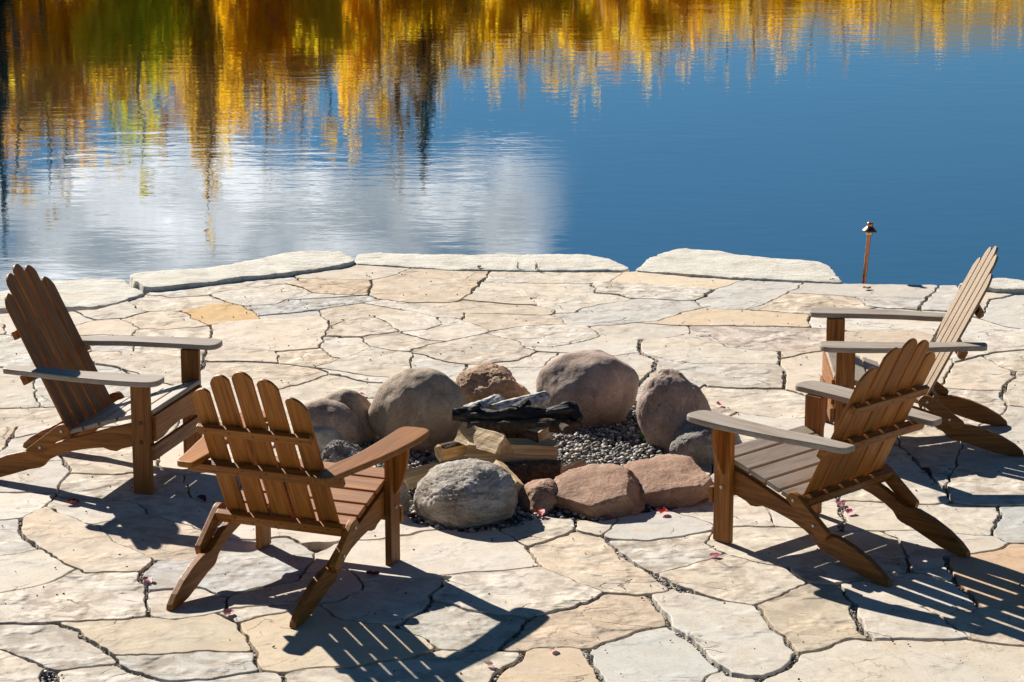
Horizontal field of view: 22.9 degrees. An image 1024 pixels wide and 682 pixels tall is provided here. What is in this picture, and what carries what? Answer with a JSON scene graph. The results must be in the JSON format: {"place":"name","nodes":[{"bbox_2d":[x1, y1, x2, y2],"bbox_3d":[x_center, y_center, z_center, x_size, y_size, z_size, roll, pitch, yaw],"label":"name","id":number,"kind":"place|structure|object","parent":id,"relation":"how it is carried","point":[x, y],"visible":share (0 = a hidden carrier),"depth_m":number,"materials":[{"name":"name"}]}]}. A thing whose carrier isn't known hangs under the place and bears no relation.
{"place":"outdoors","nodes":[
{"label":"outdoors","id":0,"kind":"place"},
{"bbox_2d":[0,0,1023,290],"bbox_3d":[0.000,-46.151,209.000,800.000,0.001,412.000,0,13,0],"label":"lake water","id":1,"kind":"structure","parent":0,"point":[136,136],"depth_m":25.10,"materials":[{"name":"blue liquid"}]},
{"bbox_2d":[0,265,1023,681],"bbox_3d":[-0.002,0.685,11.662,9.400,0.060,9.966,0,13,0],"label":"flagstone patio","id":2,"kind":"structure","parent":0,"point":[98,557],"depth_m":10.82,"materials":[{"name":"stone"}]},
{"bbox_2d":[66,498,78,502],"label":"fallen leaf","id":3,"kind":"object","parent":2,"relation":"on","point":[72,500],"visible":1,"depth_m":11.36,"materials":[{"name":"red plant"}]},
{"bbox_2d":[0,264,222,494],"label":"garden chair","id":4,"kind":"object","parent":2,"relation":"on","point":[87,405],"visible":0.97,"depth_m":11.67,"materials":[{"name":"brown wood"}]},
{"bbox_2d":[140,576,152,582],"bbox_3d":[-1.486,0.971,10.303,0.058,0.024,0.056,3,14,11],"label":"fallen leaf","id":5,"kind":"object","parent":2,"relation":"on","point":[149,579],"visible":1,"depth_m":10.30,"materials":[{"name":"pink plant"}]},
{"bbox_2d":[196,494,205,500],"bbox_3d":[-1.399,0.707,11.408,0.060,0.018,0.047,18,20,38],"label":"fallen leaf","id":6,"kind":"object","parent":2,"relation":"on","point":[202,497],"visible":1,"depth_m":11.41,"materials":[{"name":"red plant"}]},
{"bbox_2d":[223,608,233,614],"bbox_3d":[-1.113,1.064,9.922,0.046,0.018,0.050,-5,14,-20],"label":"fallen leaf","id":7,"kind":"object","parent":2,"relation":"on","point":[228,611],"visible":1,"depth_m":9.94,"materials":[{"name":"plant"}]},
{"bbox_2d":[166,371,428,627],"bbox_3d":[-0.914,0.509,10.216,0.872,0.967,0.997,5,14,21],"label":"garden chair","id":8,"kind":"object","parent":2,"relation":"on","point":[351,501],"visible":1,"depth_m":10.10,"materials":[{"name":"brown wood"}]},
{"bbox_2d":[313,426,341,453],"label":"boulder","id":9,"kind":"object","parent":2,"relation":"on","point":[325,436],"visible":0.35,"depth_m":12.15,"materials":[{"name":"grey stone"}]},
{"bbox_2d":[304,398,364,446],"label":"boulder","id":10,"kind":"object","parent":2,"relation":"on","point":[344,420],"visible":0.48,"depth_m":12.21,"materials":[{"name":"brown stone"}]},
{"bbox_2d":[321,440,362,462],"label":"boulder","id":11,"kind":"object","parent":2,"relation":"on","point":[335,451],"visible":0.32,"depth_m":11.71,"materials":[{"name":"stone"}]},
{"bbox_2d":[324,389,376,444],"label":"boulder","id":12,"kind":"object","parent":2,"relation":"on","point":[358,404],"visible":0.44,"depth_m":12.33,"materials":[{"name":"grey stone"}]},
{"bbox_2d":[366,570,379,574],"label":"fallen leaf","id":13,"kind":"object","parent":2,"relation":"on","point":[373,572],"visible":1,"depth_m":10.39,"materials":[{"name":"red plant"}]},
{"bbox_2d":[399,482,409,514],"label":"boulder","id":14,"kind":"object","parent":2,"relation":"on","point":[404,498],"visible":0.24,"depth_m":11.18,"materials":[{"name":"stone"}]},
{"bbox_2d":[368,368,466,456],"bbox_3d":[-0.454,0.363,12.311,0.494,0.469,0.404,0,13,0],"label":"boulder","id":15,"kind":"object","parent":2,"relation":"on","point":[429,399],"visible":0.71,"depth_m":12.16,"materials":[{"name":"grey stone"}]},
{"bbox_2d":[413,458,517,531],"bbox_3d":[-0.205,0.699,11.194,0.466,0.344,0.509,0,13,0],"label":"boulder","id":16,"kind":"object","parent":2,"relation":"on","point":[463,494],"visible":0.9,"depth_m":11.04,"materials":[{"name":"grey stone"}]},
{"bbox_2d":[485,660,495,666],"bbox_3d":[-0.081,1.198,9.370,0.050,0.017,0.034,15,14,35],"label":"fallen leaf","id":17,"kind":"object","parent":2,"relation":"on","point":[489,663],"visible":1,"depth_m":9.38,"materials":[{"name":"pink plant"}]},
{"bbox_2d":[455,362,529,403],"bbox_3d":[-0.101,0.263,13.052,0.391,0.288,0.373,0,13,0],"label":"boulder","id":18,"kind":"object","parent":2,"relation":"on","point":[481,381],"visible":0.59,"depth_m":12.91,"materials":[{"name":"brown stone"}]},
{"bbox_2d":[2,272,1023,679],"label":"stone grit","id":19,"kind":"object","parent":2,"relation":"on","point":[492,538],"visible":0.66,"depth_m":11.59,"materials":[{"name":"grey stone"}]},
{"bbox_2d":[361,403,675,532],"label":"pit gravel","id":20,"kind":"structure","parent":2,"relation":"on","point":[619,454],"depth_m":12.17,"materials":[{"name":"grey gravel"}]},
{"bbox_2d":[408,512,415,517],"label":"fallen leaf","id":21,"kind":"object","parent":20,"relation":"on","point":[412,515],"visible":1,"depth_m":11.16,"materials":[{"name":"red plant"}]},
{"bbox_2d":[404,455,468,489],"bbox_3d":[-0.325,0.606,11.619,0.473,0.114,0.121,-12,18,-41],"label":"firewood log","id":22,"kind":"object","parent":20,"relation":"on","point":[414,477],"visible":0.41,"depth_m":11.51,"materials":[{"name":"brown wood"}]},
{"bbox_2d":[466,438,557,462],"bbox_3d":[0.001,0.515,11.746,0.423,0.108,0.120,1,14,3],"label":"firewood log","id":23,"kind":"object","parent":22,"relation":"on","point":[524,449],"visible":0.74,"depth_m":11.70,"materials":[{"name":"brown wood"}]},
{"bbox_2d":[454,422,513,453],"bbox_3d":[-0.131,0.452,11.738,0.125,0.107,0.287,-13,19,-43],"label":"firewood log","id":24,"kind":"object","parent":23,"relation":"on","point":[494,442],"visible":1,"depth_m":11.69,"materials":[{"name":"brown wood"}]},
{"bbox_2d":[505,427,551,442],"bbox_3d":[0.077,0.428,11.828,0.218,0.106,0.108,11,17,39],"label":"firewood log","id":25,"kind":"object","parent":23,"relation":"on","point":[538,434],"visible":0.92,"depth_m":11.76,"materials":[{"name":"brown wood"}]},
{"bbox_2d":[467,418,581,434],"bbox_3d":[0.058,0.400,11.777,0.534,0.075,0.129,0,13,0],"label":"charred branch","id":26,"kind":"object","parent":25,"relation":"on","point":[567,427],"visible":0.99,"depth_m":11.77,"materials":[{"name":"brown plant"}]},
{"bbox_2d":[452,398,582,422],"bbox_3d":[0.027,0.332,11.851,0.614,0.113,0.128,0,13,0],"label":"charred branch","id":27,"kind":"object","parent":26,"relation":"on","point":[523,409],"visible":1,"depth_m":11.81,"materials":[{"name":"black wood"}]},
{"bbox_2d":[491,391,550,409],"bbox_3d":[0.038,0.303,12.075,0.330,0.084,0.077,-11,17,-38],"label":"firewood log","id":28,"kind":"object","parent":27,"relation":"on","point":[540,399],"visible":0.59,"depth_m":12.09,"materials":[{"name":"grey wood"}]},
{"bbox_2d":[462,394,503,408],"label":"firewood log","id":29,"kind":"object","parent":28,"relation":"on","point":[487,402],"visible":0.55,"depth_m":12.00,"materials":[{"name":"grey wood"}]},
{"bbox_2d":[434,433,504,461],"bbox_3d":[-0.190,0.499,11.952,0.379,0.091,0.087,-10,17,-35],"label":"firewood log","id":30,"kind":"object","parent":20,"relation":"on","point":[448,450],"visible":0.28,"depth_m":11.85,"materials":[{"name":"brown wood"}]},
{"bbox_2d":[493,460,523,495],"bbox_3d":[-0.025,0.619,11.451,0.097,0.103,0.283,-5,14,-20],"label":"firewood log","id":31,"kind":"object","parent":20,"relation":"on","point":[519,484],"visible":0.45,"depth_m":11.41,"materials":[{"name":"brown wood"}]},
{"bbox_2d":[503,460,561,483],"bbox_3d":[0.074,0.609,11.663,0.316,0.118,0.120,-2,14,-7],"label":"firewood log","id":32,"kind":"object","parent":20,"relation":"on","point":[525,472],"visible":0.54,"depth_m":11.62,"materials":[{"name":"brown wood"}]},
{"bbox_2d":[518,478,557,516],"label":"boulder","id":33,"kind":"object","parent":20,"relation":"on","point":[534,495],"visible":0.91,"depth_m":11.26,"materials":[{"name":"stone"}]},
{"bbox_2d":[560,459,585,474],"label":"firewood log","id":34,"kind":"object","parent":20,"relation":"on","point":[574,464],"visible":0.41,"depth_m":11.61,"materials":[{"name":"brown wood"}]},
{"bbox_2d":[554,464,645,520],"bbox_3d":[0.382,0.700,11.335,0.449,0.225,0.436,0,13,0],"label":"boulder","id":35,"kind":"object","parent":20,"relation":"on","point":[589,491],"visible":0.88,"depth_m":11.24,"materials":[{"name":"stone"}]},
{"bbox_2d":[536,508,544,515],"bbox_3d":[0.125,0.754,11.167,0.041,0.018,0.055,-5,19,-15],"label":"fallen leaf","id":36,"kind":"object","parent":2,"relation":"on","point":[541,511],"visible":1,"depth_m":11.17,"materials":[{"name":"pink plant"}]},
{"bbox_2d":[536,349,638,429],"bbox_3d":[0.381,0.258,12.767,0.522,0.417,0.454,0,13,0],"label":"boulder","id":37,"kind":"object","parent":2,"relation":"on","point":[598,387],"visible":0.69,"depth_m":12.61,"materials":[{"name":"brown stone"}]},
{"bbox_2d":[624,454,713,509],"bbox_3d":[0.703,0.660,11.509,0.453,0.214,0.426,0,13,0],"label":"boulder","id":38,"kind":"object","parent":2,"relation":"on","point":[672,481],"visible":0.82,"depth_m":11.38,"materials":[{"name":"stone"}]},
{"bbox_2d":[636,368,710,450],"bbox_3d":[0.786,0.375,12.284,0.351,0.491,0.300,8,16,31],"label":"boulder","id":39,"kind":"object","parent":2,"relation":"on","point":[669,400],"visible":0.7,"depth_m":12.17,"materials":[{"name":"brown stone"}]},
{"bbox_2d":[669,421,741,466],"bbox_3d":[0.926,0.503,12.079,0.353,0.256,0.265,0,13,0],"label":"boulder","id":40,"kind":"object","parent":2,"relation":"on","point":[693,440],"visible":0.46,"depth_m":11.97,"materials":[{"name":"stone"}]},
{"bbox_2d":[687,338,970,586],"bbox_3d":[1.377,0.399,10.675,0.872,0.967,0.997,-13,19,-43],"label":"garden chair","id":41,"kind":"object","parent":2,"relation":"on","point":[808,468],"visible":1,"depth_m":10.64,"materials":[{"name":"brown wood"}]},
{"bbox_2d":[809,246,1023,455],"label":"garden chair","id":42,"kind":"object","parent":2,"relation":"on","point":[843,365],"visible":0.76,"depth_m":12.13,"materials":[{"name":"brown wood"}]},
{"bbox_2d":[920,467,930,473],"bbox_3d":[1.933,0.604,11.842,0.043,0.021,0.060,-7,17,-27],"label":"fallen leaf","id":43,"kind":"object","parent":2,"relation":"on","point":[926,469],"visible":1,"depth_m":11.84,"materials":[{"name":"red plant"}]},
{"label":"lake bank","id":44,"kind":"structure","parent":0,"visible":0},
{"bbox_2d":[0,279,143,313],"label":"edge slab","id":45,"kind":"structure","parent":44,"relation":"on","point":[85,294],"depth_m":15.58,"materials":[{"name":"stone"}]},
{"bbox_2d":[130,250,354,295],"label":"edge slab","id":46,"kind":"structure","parent":44,"relation":"on","point":[288,264],"depth_m":16.16,"materials":[{"name":"stone"}]},
{"bbox_2d":[355,252,628,272],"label":"edge slab","id":47,"kind":"structure","parent":44,"relation":"on","point":[505,262],"depth_m":16.52,"materials":[{"name":"stone"}]},
{"bbox_2d":[636,248,841,283],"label":"edge slab","id":48,"kind":"structure","parent":44,"relation":"on","point":[686,262],"depth_m":16.34,"materials":[{"name":"stone"}]},
{"bbox_2d":[862,222,876,283],"bbox_3d":[2.281,-0.428,16.207,0.097,0.678,0.097,11,17,38],"label":"path light","id":49,"kind":"object","parent":44,"relation":"on","point":[869,229],"visible":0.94,"depth_m":16.15,"materials":[{"name":"orange metal"}]},
{"bbox_2d":[959,278,1023,293],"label":"edge slab","id":50,"kind":"structure","parent":44,"relation":"on","point":[1002,285],"depth_m":15.70,"materials":[{"name":"stone"}]}
]}

